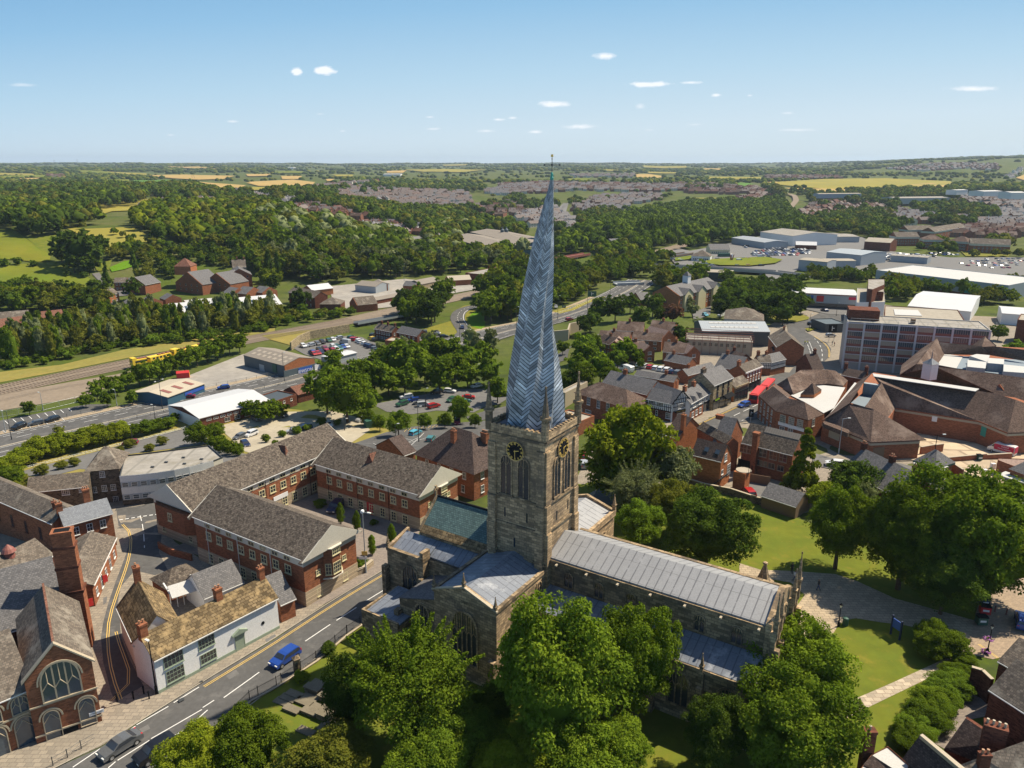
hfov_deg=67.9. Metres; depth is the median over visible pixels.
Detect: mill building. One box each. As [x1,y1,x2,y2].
[127,274,161,294]
[175,269,216,294]
[210,270,248,292]
[232,266,252,286]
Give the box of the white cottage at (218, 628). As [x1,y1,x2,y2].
[130,563,279,693]
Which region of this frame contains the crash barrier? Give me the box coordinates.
[30,426,185,467]
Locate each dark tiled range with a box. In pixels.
[796,348,823,371]
[841,362,868,392]
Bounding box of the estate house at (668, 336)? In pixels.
[648,326,675,349]
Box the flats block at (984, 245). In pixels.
[967,238,1010,253]
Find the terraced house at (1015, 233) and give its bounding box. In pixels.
[1005,230,1017,239]
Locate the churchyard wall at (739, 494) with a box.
[688,479,761,504]
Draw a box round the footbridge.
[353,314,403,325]
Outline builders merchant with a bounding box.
[244,347,323,376]
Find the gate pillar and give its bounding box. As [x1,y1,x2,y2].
[291,655,300,672]
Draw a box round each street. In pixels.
[115,503,156,527]
[356,421,488,450]
[436,329,465,339]
[467,406,505,420]
[558,329,616,361]
[559,203,567,211]
[593,403,757,504]
[693,306,710,318]
[751,312,843,391]
[763,271,779,280]
[807,307,846,314]
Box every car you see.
[10,421,26,429]
[28,418,44,425]
[44,415,60,422]
[95,727,143,762]
[131,730,174,767]
[186,393,195,397]
[217,384,229,389]
[232,431,246,439]
[240,439,250,446]
[245,428,258,436]
[251,415,261,421]
[268,643,301,669]
[300,423,312,430]
[307,342,315,346]
[326,497,343,513]
[395,399,408,406]
[399,393,413,399]
[407,396,419,402]
[408,429,421,435]
[416,400,429,405]
[426,402,440,408]
[426,435,435,441]
[430,388,442,394]
[443,387,455,392]
[446,395,454,401]
[454,417,459,424]
[462,394,474,398]
[470,382,482,388]
[579,459,587,468]
[657,366,664,371]
[737,400,750,407]
[741,487,756,495]
[825,458,845,466]
[1014,610,1023,630]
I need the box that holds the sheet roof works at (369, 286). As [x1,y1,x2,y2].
[355,280,388,292]
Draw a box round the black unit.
[703,269,733,281]
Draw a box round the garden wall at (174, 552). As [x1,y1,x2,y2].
[157,541,192,560]
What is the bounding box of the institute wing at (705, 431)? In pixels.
[697,422,737,470]
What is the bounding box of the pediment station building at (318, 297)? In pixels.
[288,287,327,308]
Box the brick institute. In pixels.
[737,423,802,481]
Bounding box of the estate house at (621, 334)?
[599,327,631,340]
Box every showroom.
[798,258,835,271]
[820,258,855,268]
[826,248,886,265]
[837,234,859,241]
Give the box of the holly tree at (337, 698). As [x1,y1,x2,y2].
[320,650,374,726]
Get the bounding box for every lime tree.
[149,715,228,767]
[472,717,556,767]
[487,589,638,752]
[578,400,679,479]
[599,601,683,717]
[600,709,654,767]
[736,654,872,767]
[742,609,863,711]
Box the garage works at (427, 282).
[413,277,440,287]
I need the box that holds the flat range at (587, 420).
[565,409,593,435]
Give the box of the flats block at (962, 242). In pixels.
[947,236,969,250]
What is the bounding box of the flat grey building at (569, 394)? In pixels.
[563,381,587,407]
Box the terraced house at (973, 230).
[967,227,977,232]
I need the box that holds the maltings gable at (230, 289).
[224,287,241,292]
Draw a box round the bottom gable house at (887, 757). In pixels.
[857,725,908,767]
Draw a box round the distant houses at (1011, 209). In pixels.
[46,162,1023,222]
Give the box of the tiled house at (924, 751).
[902,734,963,767]
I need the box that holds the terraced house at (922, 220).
[917,216,931,223]
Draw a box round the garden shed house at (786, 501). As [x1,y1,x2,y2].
[760,482,808,518]
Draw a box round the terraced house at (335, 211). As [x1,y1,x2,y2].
[331,209,348,215]
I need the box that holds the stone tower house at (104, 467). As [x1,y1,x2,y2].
[84,446,129,501]
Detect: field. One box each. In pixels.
[0,173,33,174]
[0,229,49,261]
[0,262,89,286]
[3,175,44,177]
[26,235,58,252]
[64,227,147,249]
[79,170,111,172]
[95,260,111,270]
[99,199,147,212]
[107,171,146,174]
[110,259,140,271]
[134,180,166,181]
[152,175,231,179]
[169,166,214,168]
[202,182,244,187]
[246,174,267,175]
[249,181,274,185]
[252,180,314,185]
[275,171,302,172]
[281,176,301,178]
[387,170,405,172]
[411,169,476,171]
[444,164,466,165]
[568,178,590,179]
[636,174,660,177]
[644,165,686,167]
[709,177,760,178]
[738,183,759,186]
[770,178,951,188]
[788,188,844,190]
[961,251,1008,256]
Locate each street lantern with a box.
[837,603,842,626]
[980,624,994,653]
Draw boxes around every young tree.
[336,503,344,523]
[352,510,360,529]
[367,534,376,554]
[387,523,396,541]
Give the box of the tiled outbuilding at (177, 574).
[149,564,198,601]
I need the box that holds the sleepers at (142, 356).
[1,318,347,384]
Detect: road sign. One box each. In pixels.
[588,291,596,298]
[749,409,753,422]
[828,324,836,341]
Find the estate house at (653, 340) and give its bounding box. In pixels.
[632,328,663,351]
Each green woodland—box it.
[0,155,1023,190]
[0,178,1010,253]
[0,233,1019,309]
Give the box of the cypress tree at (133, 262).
[129,248,138,276]
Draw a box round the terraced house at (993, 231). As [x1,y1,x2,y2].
[986,229,999,234]
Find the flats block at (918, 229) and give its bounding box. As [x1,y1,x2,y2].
[899,225,931,237]
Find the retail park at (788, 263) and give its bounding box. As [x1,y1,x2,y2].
[672,232,1023,273]
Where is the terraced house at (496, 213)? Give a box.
[494,211,503,216]
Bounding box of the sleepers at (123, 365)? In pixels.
[5,320,355,390]
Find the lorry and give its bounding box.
[717,253,732,256]
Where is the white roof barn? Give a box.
[303,283,332,294]
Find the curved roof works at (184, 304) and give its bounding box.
[168,294,281,311]
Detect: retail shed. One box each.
[731,236,787,248]
[760,228,837,245]
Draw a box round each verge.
[0,327,274,381]
[425,305,484,335]
[467,311,484,328]
[553,296,605,313]
[675,256,713,259]
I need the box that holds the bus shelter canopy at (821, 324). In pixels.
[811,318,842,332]
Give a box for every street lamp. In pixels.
[144,638,157,694]
[359,509,370,572]
[838,418,850,453]
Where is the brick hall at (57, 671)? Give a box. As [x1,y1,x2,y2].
[15,583,103,743]
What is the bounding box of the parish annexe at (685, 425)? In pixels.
[665,412,698,450]
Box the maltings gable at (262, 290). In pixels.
[257,286,277,296]
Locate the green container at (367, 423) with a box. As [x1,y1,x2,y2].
[363,418,374,427]
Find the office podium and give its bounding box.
[884,305,963,319]
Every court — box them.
[176,492,418,603]
[739,563,973,638]
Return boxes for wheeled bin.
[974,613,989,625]
[976,453,982,460]
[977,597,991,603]
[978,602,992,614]
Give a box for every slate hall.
[0,556,58,647]
[850,440,930,508]
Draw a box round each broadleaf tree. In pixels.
[0,286,15,308]
[0,288,22,310]
[7,279,20,286]
[9,274,31,282]
[12,215,30,231]
[12,279,32,284]
[14,285,26,308]
[17,204,41,213]
[19,401,36,414]
[21,277,40,304]
[21,284,45,309]
[24,217,51,233]
[37,205,52,216]
[37,280,49,290]
[40,281,67,308]
[46,219,62,231]
[47,231,64,246]
[48,246,65,262]
[53,228,105,268]
[53,287,69,308]
[59,280,68,288]
[61,250,82,272]
[64,284,87,297]
[73,291,101,313]
[76,256,96,275]
[76,392,94,405]
[81,285,101,295]
[83,243,104,269]
[85,278,110,289]
[85,379,105,399]
[89,234,109,248]
[93,287,113,300]
[97,391,115,406]
[99,375,116,392]
[101,319,121,336]
[109,379,124,395]
[114,368,136,390]
[118,323,139,344]
[124,390,137,403]
[131,363,147,385]
[139,360,160,384]
[147,309,171,333]
[149,316,171,332]
[154,358,171,380]
[163,353,181,374]
[174,347,195,369]
[186,345,207,365]
[198,339,218,362]
[207,336,228,359]
[207,700,291,767]
[217,331,240,354]
[227,307,238,321]
[234,331,248,352]
[240,240,259,264]
[240,308,258,323]
[245,226,260,237]
[250,248,264,260]
[252,229,266,241]
[261,231,278,244]
[263,272,279,287]
[271,224,284,234]
[275,718,376,767]
[279,229,296,239]
[283,238,297,250]
[287,250,305,278]
[288,285,312,304]
[300,364,338,413]
[303,246,315,254]
[303,254,318,277]
[309,236,324,248]
[310,259,329,280]
[316,355,344,374]
[317,244,328,256]
[317,251,326,258]
[317,369,373,422]
[321,253,338,275]
[322,260,337,277]
[323,240,338,247]
[324,348,342,361]
[327,245,344,259]
[331,234,342,246]
[338,254,354,269]
[340,358,371,378]
[342,610,484,747]
[344,249,358,272]
[354,237,372,247]
[356,408,374,422]
[357,358,388,389]
[360,381,382,409]
[361,254,381,278]
[364,345,388,364]
[369,251,381,275]
[371,414,386,428]
[372,364,399,395]
[379,254,390,276]
[379,338,417,369]
[380,248,388,255]
[381,254,395,275]
[381,720,466,767]
[384,253,404,277]
[385,247,397,255]
[385,409,412,434]
[389,288,404,309]
[391,288,414,310]
[393,705,489,767]
[396,248,413,271]
[396,362,417,392]
[397,251,413,272]
[397,294,418,318]
[397,297,418,324]
[398,255,410,275]
[407,339,429,366]
[408,351,434,383]
[409,239,424,247]
[411,299,423,322]
[412,281,425,295]
[414,250,427,256]
[414,291,424,297]
[415,245,428,252]
[416,413,431,427]
[417,290,442,319]
[417,297,442,324]
[419,335,443,358]
[424,288,447,303]
[424,355,458,393]
[425,251,437,272]
[427,291,444,321]
[430,277,455,306]
[432,334,461,357]
[435,238,450,248]
[436,249,451,272]
[436,412,452,425]
[440,350,468,380]
[446,698,513,767]
[447,394,472,422]
[450,245,461,252]
[451,251,466,269]
[454,253,467,272]
[456,362,481,387]
[458,244,469,249]
[459,340,483,365]
[465,678,516,725]
[467,413,481,425]
[468,240,482,249]
[469,291,497,320]
[470,274,492,290]
[473,340,498,363]
[475,352,503,381]
[477,281,494,297]
[477,296,501,323]
[481,246,492,265]
[481,285,502,317]
[483,375,506,402]
[484,263,506,277]
[486,273,500,284]
[492,274,514,288]
[492,285,507,316]
[495,258,509,268]
[498,300,518,320]
[500,252,511,258]
[500,290,521,320]
[501,263,521,271]
[506,279,523,313]
[508,267,525,276]
[509,255,527,269]
[511,249,524,258]
[535,718,642,767]
[553,287,558,300]
[557,340,569,354]
[561,369,576,388]
[563,278,575,287]
[563,352,584,370]
[570,361,598,384]
[571,340,599,368]
[573,332,596,352]
[576,306,603,332]
[576,315,595,331]
[582,351,614,381]
[586,453,630,494]
[588,296,612,322]
[591,333,605,348]
[597,365,621,379]
[600,458,662,511]
[606,294,629,321]
[606,347,628,367]
[610,336,636,362]
[614,497,668,544]
[624,345,644,361]
[625,292,640,313]
[630,305,651,322]
[636,358,644,366]
[640,293,665,317]
[647,445,702,485]
[648,477,711,532]
[649,269,663,288]
[652,267,673,286]
[653,306,666,319]
[656,260,669,270]
[658,483,762,567]
[661,262,680,273]
[670,272,682,284]
[674,322,688,339]
[678,268,700,279]
[678,272,699,282]
[678,337,687,342]
[680,692,750,767]
[686,295,695,306]
[686,303,700,316]
[688,259,710,276]
[693,316,703,322]
[711,298,731,318]
[712,286,730,299]
[713,288,736,302]
[721,280,733,286]
[730,299,750,308]
[731,282,747,289]
[732,284,756,304]
[733,276,746,283]
[747,280,763,289]
[754,304,776,320]
[755,289,785,317]
[769,298,794,325]
[773,290,807,320]
[785,281,805,293]
[793,288,814,310]
[803,481,877,569]
[805,480,832,504]
[826,459,886,496]
[989,324,1008,340]
[1002,339,1023,347]
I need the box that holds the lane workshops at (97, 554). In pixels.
[54,531,116,606]
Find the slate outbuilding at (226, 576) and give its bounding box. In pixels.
[185,559,243,606]
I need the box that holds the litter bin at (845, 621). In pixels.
[842,616,848,626]
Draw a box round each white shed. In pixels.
[167,389,269,425]
[383,174,401,175]
[945,189,967,194]
[968,190,1002,195]
[998,191,1023,198]
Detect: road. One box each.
[0,279,654,456]
[57,507,487,767]
[450,305,476,344]
[812,454,1021,499]
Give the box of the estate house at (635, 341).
[627,338,645,360]
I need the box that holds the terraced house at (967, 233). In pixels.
[963,229,972,237]
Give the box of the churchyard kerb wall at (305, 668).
[246,624,361,705]
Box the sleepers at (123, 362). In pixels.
[1,319,349,387]
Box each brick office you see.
[147,423,345,547]
[187,485,361,606]
[311,437,462,529]
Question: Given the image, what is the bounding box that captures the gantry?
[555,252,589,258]
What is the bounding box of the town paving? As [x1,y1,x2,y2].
[578,305,1015,512]
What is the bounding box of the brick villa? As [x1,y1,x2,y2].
[413,427,488,500]
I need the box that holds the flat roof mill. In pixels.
[465,266,498,280]
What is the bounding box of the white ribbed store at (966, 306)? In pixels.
[908,291,979,320]
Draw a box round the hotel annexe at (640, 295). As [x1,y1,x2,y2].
[633,292,649,305]
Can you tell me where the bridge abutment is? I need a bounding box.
[554,322,581,342]
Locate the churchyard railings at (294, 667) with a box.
[219,618,360,720]
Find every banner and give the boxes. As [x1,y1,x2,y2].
[88,598,93,606]
[102,574,107,585]
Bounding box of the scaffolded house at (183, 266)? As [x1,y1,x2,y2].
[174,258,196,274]
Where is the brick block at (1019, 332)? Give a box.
[1013,314,1023,342]
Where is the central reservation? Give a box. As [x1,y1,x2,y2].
[0,280,643,446]
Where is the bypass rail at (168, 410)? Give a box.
[109,379,303,422]
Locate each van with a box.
[339,338,350,343]
[619,364,633,372]
[987,441,1018,455]
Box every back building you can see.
[662,369,677,386]
[664,349,696,369]
[676,362,714,383]
[715,349,749,372]
[729,347,752,359]
[768,326,803,365]
[770,342,774,353]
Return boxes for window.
[0,726,11,755]
[9,514,14,527]
[10,695,29,716]
[14,715,35,748]
[23,520,28,533]
[38,527,42,540]
[39,660,83,704]
[42,709,63,740]
[61,490,69,495]
[74,526,80,535]
[77,697,97,727]
[86,523,93,532]
[99,471,105,477]
[100,519,106,528]
[100,574,104,589]
[101,485,107,491]
[108,556,112,570]
[110,484,116,490]
[113,496,118,501]
[122,482,128,487]
[124,495,130,499]
[131,481,137,486]
[133,494,139,498]
[140,480,146,485]
[150,479,156,484]
[159,478,165,483]
[163,649,184,670]
[165,663,185,685]
[167,477,173,481]
[167,512,172,522]
[198,633,215,651]
[200,648,217,666]
[205,531,211,541]
[208,552,213,564]
[216,535,222,546]
[227,540,233,550]
[238,544,244,555]
[240,566,246,579]
[249,549,255,560]
[251,571,256,580]
[259,489,265,496]
[260,554,267,564]
[269,484,276,494]
[271,550,277,556]
[272,558,278,569]
[280,479,286,489]
[282,496,287,504]
[284,563,291,575]
[290,475,296,484]
[292,491,298,501]
[300,471,305,480]
[302,486,307,496]
[310,467,316,475]
[312,481,317,492]
[316,569,320,576]
[326,476,331,484]
[327,490,332,500]
[336,479,341,487]
[347,482,352,491]
[348,497,353,507]
[357,485,363,494]
[358,500,363,509]
[368,489,373,497]
[369,504,374,514]
[379,492,384,501]
[380,507,385,517]
[390,495,395,504]
[391,511,396,521]
[401,499,407,508]
[402,514,407,525]
[461,484,464,492]
[656,402,662,407]
[677,403,685,409]
[739,444,747,453]
[746,445,751,453]
[757,460,762,466]
[759,448,766,457]
[768,462,774,469]
[769,451,776,460]
[776,465,783,472]
[778,453,786,463]
[780,414,785,423]
[783,602,787,626]
[788,417,794,425]
[796,419,802,428]
[844,354,859,358]
[845,347,860,351]
[846,339,861,343]
[847,331,862,335]
[848,323,863,328]
[861,355,876,360]
[862,348,877,352]
[863,340,878,344]
[864,332,879,336]
[865,324,880,329]
[878,357,893,361]
[879,349,894,353]
[880,341,895,345]
[881,333,896,338]
[882,325,897,330]
[895,358,907,362]
[897,350,911,354]
[898,342,913,347]
[899,334,914,339]
[900,326,915,331]
[915,343,927,347]
[916,335,932,340]
[918,328,933,332]
[934,337,950,341]
[936,329,951,333]
[952,338,968,342]
[954,330,969,334]
[971,339,979,343]
[972,331,988,335]
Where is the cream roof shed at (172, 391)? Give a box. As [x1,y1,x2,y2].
[133,378,204,404]
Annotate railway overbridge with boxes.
[613,280,643,285]
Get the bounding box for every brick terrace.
[0,310,28,318]
[40,309,61,317]
[374,320,398,339]
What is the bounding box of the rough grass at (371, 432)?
[22,409,388,486]
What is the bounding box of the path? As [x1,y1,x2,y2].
[852,645,969,714]
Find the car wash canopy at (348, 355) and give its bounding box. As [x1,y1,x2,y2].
[320,350,356,362]
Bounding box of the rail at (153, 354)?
[42,291,469,376]
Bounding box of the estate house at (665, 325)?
[650,318,677,338]
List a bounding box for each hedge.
[0,454,27,468]
[0,465,12,470]
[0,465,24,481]
[7,446,44,466]
[21,435,49,458]
[29,432,61,455]
[48,430,79,453]
[68,431,91,450]
[75,423,102,446]
[91,422,123,443]
[107,420,130,438]
[129,423,142,436]
[139,419,156,434]
[150,418,168,431]
[163,416,177,427]
[890,718,937,752]
[892,711,942,741]
[900,697,955,736]
[906,684,963,717]
[910,691,958,724]
[916,676,963,708]
[922,665,977,701]
[937,661,969,680]
[948,647,980,666]
[965,663,975,679]
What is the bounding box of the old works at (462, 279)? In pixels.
[445,275,471,285]
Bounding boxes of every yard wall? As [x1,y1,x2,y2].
[919,443,943,453]
[948,453,1012,460]
[951,463,963,476]
[969,665,993,703]
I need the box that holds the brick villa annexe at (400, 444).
[375,434,415,458]
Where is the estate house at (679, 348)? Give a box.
[662,338,689,362]
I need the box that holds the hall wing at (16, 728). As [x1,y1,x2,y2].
[0,628,35,755]
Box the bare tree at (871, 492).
[846,476,883,500]
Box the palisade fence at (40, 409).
[1,396,77,415]
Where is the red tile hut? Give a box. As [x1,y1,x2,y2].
[283,383,314,402]
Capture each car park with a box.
[0,404,110,430]
[24,429,243,476]
[294,336,390,358]
[376,389,505,413]
[614,363,672,374]
[749,482,766,496]
[936,258,1023,275]
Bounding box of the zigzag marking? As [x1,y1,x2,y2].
[151,709,201,738]
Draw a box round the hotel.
[652,271,721,311]
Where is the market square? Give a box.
[970,578,1023,658]
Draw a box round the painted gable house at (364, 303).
[349,295,377,312]
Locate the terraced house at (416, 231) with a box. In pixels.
[412,227,422,235]
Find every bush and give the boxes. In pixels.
[293,669,310,683]
[313,498,326,508]
[320,640,336,654]
[357,558,368,567]
[369,519,378,524]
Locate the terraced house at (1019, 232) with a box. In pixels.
[1009,227,1021,237]
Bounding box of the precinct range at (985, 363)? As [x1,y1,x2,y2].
[900,336,1023,400]
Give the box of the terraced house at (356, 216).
[349,212,363,219]
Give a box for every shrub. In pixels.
[0,258,10,265]
[4,354,24,365]
[5,361,15,367]
[10,257,22,263]
[19,356,30,364]
[20,476,33,485]
[27,260,37,265]
[31,350,47,358]
[31,463,49,474]
[37,356,48,363]
[47,355,55,359]
[52,279,63,285]
[52,425,64,432]
[53,460,68,469]
[57,348,74,357]
[62,345,77,355]
[67,457,81,466]
[76,345,84,352]
[79,271,88,277]
[81,340,90,349]
[89,345,99,351]
[92,342,105,349]
[101,339,110,346]
[105,344,112,349]
[112,338,123,345]
[115,445,124,450]
[121,342,129,346]
[123,439,137,447]
[129,336,139,344]
[141,337,149,344]
[143,443,154,450]
[144,335,159,343]
[155,436,169,445]
[160,333,167,340]
[164,333,176,341]
[169,412,179,420]
[171,329,180,336]
[174,335,183,342]
[182,419,212,443]
[185,331,199,339]
[189,328,201,334]
[196,333,203,340]
[202,332,214,338]
[206,434,225,452]
[207,421,224,440]
[219,439,237,453]
[229,443,243,455]
[237,400,254,415]
[239,325,251,333]
[249,398,278,419]
[250,323,263,330]
[261,434,270,441]
[269,317,281,325]
[274,400,289,416]
[275,305,283,313]
[276,315,283,322]
[277,430,286,436]
[281,317,293,323]
[285,303,297,308]
[288,308,296,315]
[291,426,301,433]
[294,311,302,319]
[295,303,307,311]
[301,311,313,320]
[303,424,311,430]
[312,310,325,318]
[315,417,326,424]
[317,307,328,314]
[327,310,337,317]
[332,307,342,315]
[333,419,341,424]
[344,306,356,313]
[782,471,806,489]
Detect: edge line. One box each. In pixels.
[0,288,613,435]
[2,280,645,447]
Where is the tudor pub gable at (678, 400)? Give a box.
[648,382,689,421]
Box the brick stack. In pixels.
[49,525,94,646]
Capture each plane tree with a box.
[850,480,943,589]
[887,458,1023,590]
[889,531,998,614]
[960,515,1023,598]
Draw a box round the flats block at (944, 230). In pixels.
[920,223,965,237]
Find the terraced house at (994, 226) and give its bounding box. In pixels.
[985,224,1002,228]
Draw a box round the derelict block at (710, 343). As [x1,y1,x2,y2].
[685,328,754,356]
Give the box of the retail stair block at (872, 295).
[855,279,884,315]
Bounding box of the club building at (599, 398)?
[574,382,647,418]
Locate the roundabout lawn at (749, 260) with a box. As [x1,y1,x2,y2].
[706,257,781,264]
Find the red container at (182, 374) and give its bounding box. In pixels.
[176,370,189,378]
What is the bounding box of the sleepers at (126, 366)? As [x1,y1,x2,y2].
[0,322,350,393]
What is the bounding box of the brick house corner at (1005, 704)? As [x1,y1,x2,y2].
[985,659,1023,747]
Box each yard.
[0,371,130,409]
[93,273,136,302]
[182,354,271,387]
[331,279,474,307]
[896,433,1023,481]
[935,694,986,747]
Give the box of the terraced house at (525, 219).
[523,217,531,222]
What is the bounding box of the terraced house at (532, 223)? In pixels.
[526,220,538,227]
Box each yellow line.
[106,525,129,699]
[108,524,131,698]
[110,632,127,700]
[112,632,129,700]
[204,575,380,685]
[205,576,381,686]
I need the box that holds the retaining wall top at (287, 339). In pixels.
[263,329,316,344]
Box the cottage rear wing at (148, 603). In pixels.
[115,562,177,665]
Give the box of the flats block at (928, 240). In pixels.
[919,234,943,248]
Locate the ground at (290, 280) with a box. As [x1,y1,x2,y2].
[0,158,1023,767]
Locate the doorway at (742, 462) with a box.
[737,458,749,468]
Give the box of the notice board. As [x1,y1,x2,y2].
[889,614,903,640]
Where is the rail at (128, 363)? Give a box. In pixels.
[10,293,473,387]
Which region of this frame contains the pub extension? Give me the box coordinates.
[385,337,409,345]
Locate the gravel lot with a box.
[223,411,369,452]
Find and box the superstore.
[875,265,1023,300]
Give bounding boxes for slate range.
[602,367,658,398]
[634,370,678,388]
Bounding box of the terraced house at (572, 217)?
[566,215,575,219]
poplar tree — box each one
[263,249,273,268]
[274,250,282,282]
[674,226,677,243]
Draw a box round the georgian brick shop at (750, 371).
[730,359,763,391]
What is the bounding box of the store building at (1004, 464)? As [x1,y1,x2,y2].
[996,458,1023,473]
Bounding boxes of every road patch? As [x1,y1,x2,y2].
[139,725,149,731]
[227,670,238,678]
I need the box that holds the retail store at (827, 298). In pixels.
[792,287,856,308]
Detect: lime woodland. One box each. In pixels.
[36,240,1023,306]
[125,195,647,256]
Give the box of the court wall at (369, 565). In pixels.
[357,559,373,574]
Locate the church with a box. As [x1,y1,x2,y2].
[361,154,802,750]
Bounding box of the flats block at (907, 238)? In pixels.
[889,232,919,245]
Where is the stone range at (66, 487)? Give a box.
[27,471,94,505]
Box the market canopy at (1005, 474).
[1001,471,1023,483]
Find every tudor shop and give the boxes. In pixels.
[682,379,704,418]
[754,350,771,375]
[765,350,786,374]
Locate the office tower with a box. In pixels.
[839,306,991,372]
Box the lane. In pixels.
[101,507,166,700]
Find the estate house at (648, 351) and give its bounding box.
[637,340,654,362]
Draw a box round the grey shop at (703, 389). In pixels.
[696,382,710,411]
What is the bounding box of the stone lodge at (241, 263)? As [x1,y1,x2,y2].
[231,257,245,269]
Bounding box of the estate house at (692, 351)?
[678,341,699,364]
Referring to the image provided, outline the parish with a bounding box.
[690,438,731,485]
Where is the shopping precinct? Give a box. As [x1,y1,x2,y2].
[820,373,1023,459]
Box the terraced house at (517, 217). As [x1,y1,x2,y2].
[513,214,524,220]
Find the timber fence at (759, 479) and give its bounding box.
[749,474,770,484]
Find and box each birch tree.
[0,327,9,359]
[2,329,19,358]
[5,317,10,325]
[7,325,21,353]
[11,320,19,330]
[11,331,22,354]
[17,325,27,354]
[21,314,30,325]
[21,321,28,328]
[22,310,33,321]
[23,329,34,353]
[30,317,42,329]
[30,325,39,351]
[32,310,41,317]
[32,327,45,352]
[43,328,56,359]
[45,308,53,321]
[46,324,62,357]
[50,316,60,327]
[54,325,64,346]
[55,311,61,323]
[60,309,72,329]
[61,321,68,344]
[68,327,78,348]
[70,305,82,323]
[70,324,81,346]
[79,309,87,328]
[87,316,92,330]
[87,323,97,338]
[92,294,100,304]
[92,314,105,336]
[92,317,104,335]
[96,301,107,315]
[105,322,116,341]
[106,304,115,318]
[107,312,114,321]
[114,305,121,315]
[114,310,128,339]
[121,304,132,322]
[124,314,129,325]
[127,299,132,318]
[128,292,134,299]
[130,297,137,319]
[134,300,143,317]
[135,308,146,320]
[136,313,149,339]
[145,293,153,304]
[145,299,153,314]
[145,310,151,330]
[153,302,161,309]
[160,307,172,332]
[168,302,177,328]
[173,313,182,334]
[177,302,183,312]
[180,313,187,331]
[184,310,195,331]
[186,299,193,311]
[190,304,198,329]
[194,299,203,310]
[196,309,201,331]
[198,311,209,331]
[204,307,210,326]
[211,296,218,306]
[215,301,223,324]
[219,294,227,310]
[220,307,229,327]
[225,292,232,308]
[230,291,238,300]
[231,311,240,331]
[234,301,240,325]
[238,305,245,326]
[242,298,250,310]
[251,299,262,318]
[262,296,272,313]
[265,304,272,317]
[266,289,274,298]
[270,298,274,311]
[375,342,386,350]
[395,334,408,343]
[421,330,437,339]
[461,325,478,344]
[467,333,482,346]
[483,327,499,349]
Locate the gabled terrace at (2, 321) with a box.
[0,316,21,326]
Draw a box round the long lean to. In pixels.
[375,293,396,303]
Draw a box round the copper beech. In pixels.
[663,303,683,321]
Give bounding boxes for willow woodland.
[252,202,531,250]
[267,234,505,262]
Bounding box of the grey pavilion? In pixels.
[724,307,763,320]
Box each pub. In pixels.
[396,326,426,342]
[646,387,672,421]
[691,250,711,260]
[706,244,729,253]
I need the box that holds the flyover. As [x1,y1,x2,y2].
[655,264,809,276]
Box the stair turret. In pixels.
[714,462,752,490]
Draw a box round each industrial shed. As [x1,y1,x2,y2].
[813,193,860,197]
[881,196,950,203]
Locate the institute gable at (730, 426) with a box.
[713,413,743,457]
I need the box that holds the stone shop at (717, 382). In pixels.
[687,365,734,410]
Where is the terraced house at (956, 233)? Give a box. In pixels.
[950,229,963,237]
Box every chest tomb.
[272,696,291,705]
[278,692,295,703]
[282,703,300,714]
[285,688,303,697]
[294,696,313,705]
[295,724,316,736]
[300,705,317,718]
[302,692,318,702]
[303,681,321,695]
[310,702,320,708]
[311,678,323,686]
[314,707,332,721]
[316,722,328,731]
[317,691,324,702]
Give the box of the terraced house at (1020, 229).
[1008,226,1023,236]
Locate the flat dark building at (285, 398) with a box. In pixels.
[263,390,296,409]
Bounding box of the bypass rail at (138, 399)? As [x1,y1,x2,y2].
[1,372,272,430]
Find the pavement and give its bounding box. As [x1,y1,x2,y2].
[0,501,354,767]
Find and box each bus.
[749,386,765,403]
[760,378,774,389]
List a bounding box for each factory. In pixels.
[461,233,531,254]
[470,229,533,238]
[493,234,533,245]
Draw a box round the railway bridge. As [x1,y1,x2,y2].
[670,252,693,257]
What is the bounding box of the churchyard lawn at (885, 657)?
[248,482,977,767]
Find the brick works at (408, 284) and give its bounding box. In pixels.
[403,281,416,290]
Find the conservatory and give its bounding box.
[163,574,196,606]
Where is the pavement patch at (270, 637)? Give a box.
[265,634,275,641]
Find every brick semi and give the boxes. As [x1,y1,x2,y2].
[107,288,119,302]
[113,277,127,290]
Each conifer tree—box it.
[100,262,113,285]
[779,427,821,504]
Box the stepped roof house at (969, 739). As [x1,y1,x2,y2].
[944,717,1008,763]
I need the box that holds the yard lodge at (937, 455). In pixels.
[913,449,955,470]
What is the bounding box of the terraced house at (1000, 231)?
[989,229,1005,233]
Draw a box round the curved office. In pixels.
[119,445,222,505]
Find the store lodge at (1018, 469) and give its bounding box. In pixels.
[1009,462,1023,484]
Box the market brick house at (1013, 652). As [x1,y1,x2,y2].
[995,637,1023,681]
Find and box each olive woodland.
[0,229,1018,347]
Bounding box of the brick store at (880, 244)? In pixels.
[864,237,896,251]
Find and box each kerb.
[53,570,381,767]
[250,653,322,704]
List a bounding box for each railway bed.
[0,243,696,394]
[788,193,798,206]
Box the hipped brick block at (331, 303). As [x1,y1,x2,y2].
[320,297,344,310]
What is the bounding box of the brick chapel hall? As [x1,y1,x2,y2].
[0,477,72,550]
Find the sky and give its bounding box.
[0,0,1023,163]
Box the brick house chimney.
[51,498,55,509]
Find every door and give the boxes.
[234,633,245,651]
[259,364,264,371]
[366,502,372,514]
[873,447,884,456]
[980,426,986,436]

